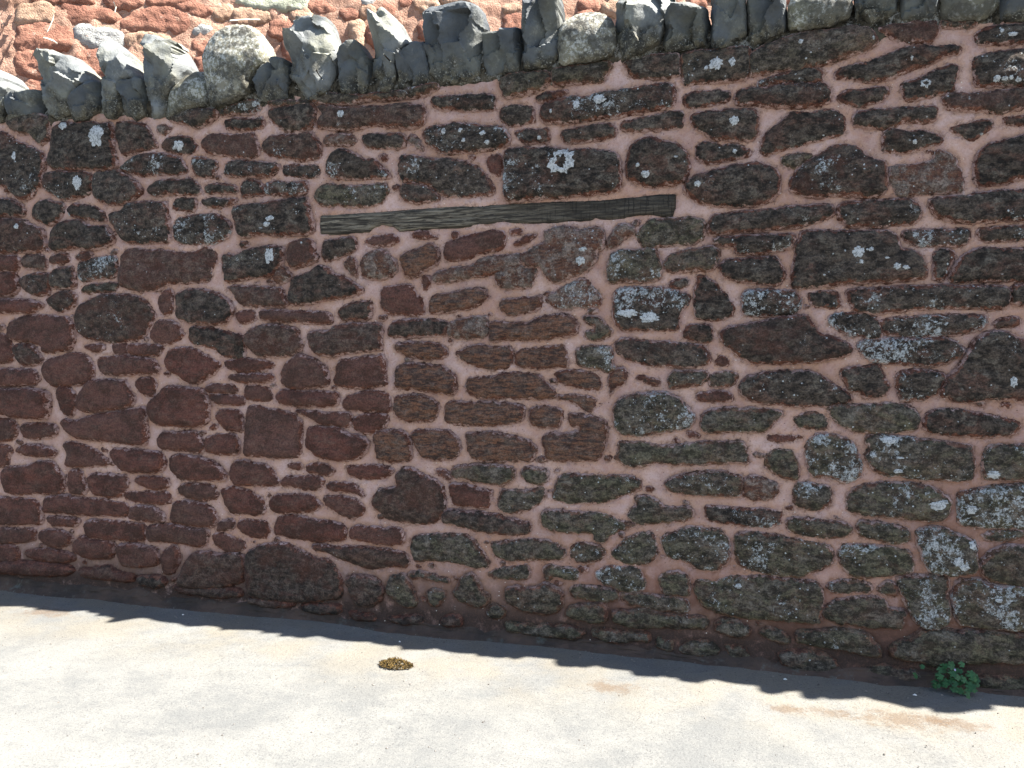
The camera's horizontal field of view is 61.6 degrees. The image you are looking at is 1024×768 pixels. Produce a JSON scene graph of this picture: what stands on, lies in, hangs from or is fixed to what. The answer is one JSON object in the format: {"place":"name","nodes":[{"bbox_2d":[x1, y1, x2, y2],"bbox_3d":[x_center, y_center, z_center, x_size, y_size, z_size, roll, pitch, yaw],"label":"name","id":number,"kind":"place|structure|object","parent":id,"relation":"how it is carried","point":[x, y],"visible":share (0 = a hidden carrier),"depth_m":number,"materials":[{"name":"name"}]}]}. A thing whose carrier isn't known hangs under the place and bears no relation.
{"place":"outdoors","nodes":[
{"label":"outdoors","id":0,"kind":"place"},
{"bbox_2d":[0,0,853,89],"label":"background wall","id":1,"kind":"structure","parent":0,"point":[81,29],"depth_m":6.58,"materials":[{"name":"orange stone"}]},
{"bbox_2d":[229,19,259,20],"bbox_3d":[-2.043,-2.783,6.571,0.230,0.031,0.005,0,3,-8],"label":"dry stem","id":2,"kind":"object","parent":1,"relation":"on","point":[243,19],"visible":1,"depth_m":6.57,"materials":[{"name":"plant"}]},
{"bbox_2d":[0,591,1023,767],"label":"pavement","id":3,"kind":"structure","parent":0,"point":[141,715],"depth_m":3.51,"materials":[{"name":"grey concrete"}]},
{"bbox_2d":[378,656,413,669],"bbox_3d":[-0.532,1.274,3.946,0.166,0.037,0.123,0,3,-8],"label":"moss clump","id":4,"kind":"object","parent":3,"relation":"on","point":[389,661],"visible":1,"depth_m":3.93,"materials":[{"name":"brown plant"}]},
{"bbox_2d":[2,590,1018,767],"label":"grit","id":5,"kind":"object","parent":3,"relation":"on","point":[487,660],"visible":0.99,"depth_m":3.87,"materials":[{"name":"stone"}]},
{"bbox_2d":[0,0,1023,696],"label":"stone wall","id":6,"kind":"structure","parent":3,"relation":"on","point":[674,330],"depth_m":4.15,"materials":[{"name":"stone"}]},
{"bbox_2d":[913,661,980,698],"bbox_3d":[1.857,1.242,3.659,0.158,0.128,0.232,-3,4,-41],"label":"toadflax plant","id":7,"kind":"object","parent":3,"relation":"on","point":[972,682],"visible":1,"depth_m":3.63,"materials":[{"name":"green plant"}]}
]}

